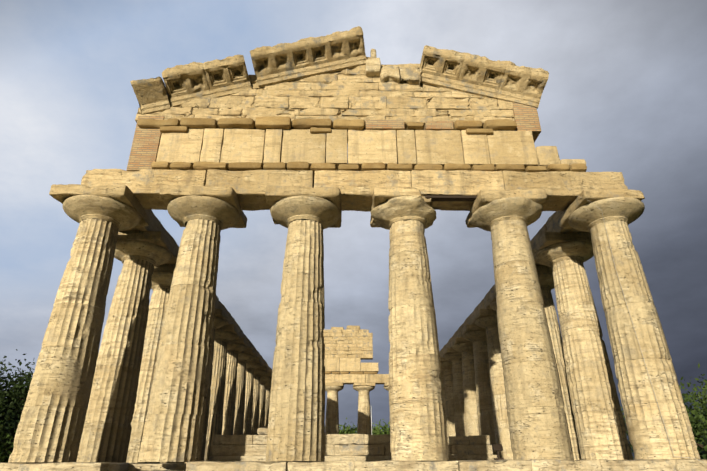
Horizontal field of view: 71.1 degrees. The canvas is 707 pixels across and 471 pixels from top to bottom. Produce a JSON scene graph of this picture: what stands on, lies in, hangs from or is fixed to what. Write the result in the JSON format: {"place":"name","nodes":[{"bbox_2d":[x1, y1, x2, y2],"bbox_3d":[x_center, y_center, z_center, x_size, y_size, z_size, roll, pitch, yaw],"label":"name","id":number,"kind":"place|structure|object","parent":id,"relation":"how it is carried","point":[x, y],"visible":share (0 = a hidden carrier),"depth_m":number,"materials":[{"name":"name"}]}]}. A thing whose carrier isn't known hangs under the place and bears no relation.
{"place":"outdoors","nodes":[
{"label":"outdoors","id":0,"kind":"place"},
{"bbox_2d":[0,354,34,462],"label":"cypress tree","id":1,"kind":"object","parent":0,"point":[22,385],"depth_m":17.25,"materials":[{"name":"green plant"}]},
{"bbox_2d":[208,428,496,461],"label":"cella walls","id":2,"kind":"structure","parent":0,"point":[338,447],"depth_m":16.00,"materials":[{"name":"stone"}]},
{"bbox_2d":[0,0,706,459],"label":"sky","id":3,"kind":"structure","parent":0,"point":[625,90],"materials":[{"name":"grey"}]},
{"bbox_2d":[627,374,706,459],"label":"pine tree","id":4,"kind":"object","parent":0,"point":[702,436],"depth_m":15.73,"materials":[{"name":"green plant"}]},
{"bbox_3d":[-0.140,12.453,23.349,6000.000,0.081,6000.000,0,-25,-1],"label":"ground","id":5,"kind":"structure","parent":0,"visible":0},
{"bbox_2d":[0,405,15,462],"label":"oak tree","id":6,"kind":"object","parent":5,"relation":"on","point":[9,436],"visible":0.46,"depth_m":14.52,"materials":[{"name":"green plant"}]},
{"bbox_2d":[0,349,27,398],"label":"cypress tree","id":7,"kind":"object","parent":5,"relation":"on","point":[6,370],"visible":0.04,"depth_m":20.16,"materials":[{"name":"green plant"}]},
{"bbox_2d":[0,361,30,448],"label":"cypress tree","id":8,"kind":"object","parent":5,"relation":"on","point":[20,363],"visible":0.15,"depth_m":17.42,"materials":[{"name":"green plant"}]},
{"bbox_2d":[339,418,356,433],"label":"bush","id":9,"kind":"object","parent":5,"relation":"on","point":[348,430],"visible":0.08,"depth_m":80.44,"materials":[{"name":"green plant"}]},
{"bbox_2d":[0,459,706,470],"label":"crepidoma","id":10,"kind":"object","parent":5,"relation":"on","point":[582,465],"visible":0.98,"depth_m":9.76,"materials":[{"name":"stone"}]},
{"bbox_2d":[8,195,699,462],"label":"columns","id":11,"kind":"structure","parent":10,"relation":"on","point":[171,375],"depth_m":11.76,"materials":[{"name":"stone"}]},
{"bbox_2d":[49,184,644,387],"bbox_3d":[-0.183,5.941,27.193,14.989,0.382,33.314,0,-25,-1],"label":"abaci","id":12,"kind":"object","parent":11,"relation":"on","point":[61,193],"visible":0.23,"depth_m":12.34,"materials":[{"name":"stone"}]},
{"bbox_2d":[81,169,627,384],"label":"architrave","id":13,"kind":"structure","parent":12,"relation":"on","point":[564,189],"depth_m":12.81,"materials":[{"name":"stone"}]},
{"bbox_2d":[126,103,540,170],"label":"brick repairs","id":14,"kind":"structure","parent":13,"relation":"on","point":[144,148],"depth_m":13.52,"materials":[{"name":"beige stone"}]},
{"bbox_2d":[137,116,586,373],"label":"sandstone bands","id":15,"kind":"object","parent":13,"relation":"on","point":[318,126],"visible":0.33,"depth_m":13.33,"materials":[{"name":"beige stone"}]},
{"bbox_2d":[156,129,585,372],"bbox_3d":[0.257,4.430,27.891,11.422,1.138,32.316,0,-25,-1],"label":"frieze","id":16,"kind":"object","parent":15,"relation":"on","point":[385,147],"visible":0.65,"depth_m":13.27,"materials":[{"name":"stone"}]},
{"bbox_2d":[135,57,513,359],"bbox_3d":[-0.703,2.620,28.717,11.172,2.904,32.206,0,-25,-1],"label":"tympanum","id":17,"kind":"object","parent":16,"relation":"on","point":[352,93],"visible":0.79,"depth_m":14.02,"materials":[{"name":"stone"}]},
{"bbox_2d":[130,26,548,113],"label":"raking cornice","id":18,"kind":"structure","parent":17,"relation":"on","point":[484,76],"depth_m":13.99,"materials":[{"name":"stone"}]},
{"bbox_2d":[365,49,421,85],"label":"stone blocks","id":19,"kind":"structure","parent":17,"relation":"on","point":[408,75],"depth_m":14.25,"materials":[{"name":"stone"}]},
{"bbox_2d":[425,195,476,201],"bbox_3d":[2.818,-0.961,12.713,1.970,0.088,0.200,0,-25,-1],"label":"beam underside","id":20,"kind":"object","parent":12,"relation":"on","point":[451,198],"depth_m":12.66,"materials":[{"name":"brown stone"}]},
{"bbox_2d":[492,444,503,459],"bbox_3d":[3.168,4.750,10.827,0.200,0.330,0.156,0,-25,-1],"label":"flood light","id":21,"kind":"object","parent":10,"relation":"on","point":[497,447],"visible":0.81,"depth_m":10.80,"materials":[{"name":"brown metal"}]},
{"bbox_2d":[578,196,706,464],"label":"lightning cable","id":22,"kind":"object","parent":10,"relation":"on","point":[638,342],"visible":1,"depth_m":10.94,"materials":[{"name":"grey metal"}]},
{"bbox_2d":[372,419,389,434],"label":"bush","id":23,"kind":"object","parent":5,"relation":"on","point":[376,430],"depth_m":81.95,"materials":[{"name":"green plant"}]},
{"bbox_2d":[621,364,706,458],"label":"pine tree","id":24,"kind":"object","parent":5,"relation":"on","point":[691,399],"visible":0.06,"depth_m":21.07,"materials":[{"name":"green plant"}]}
]}

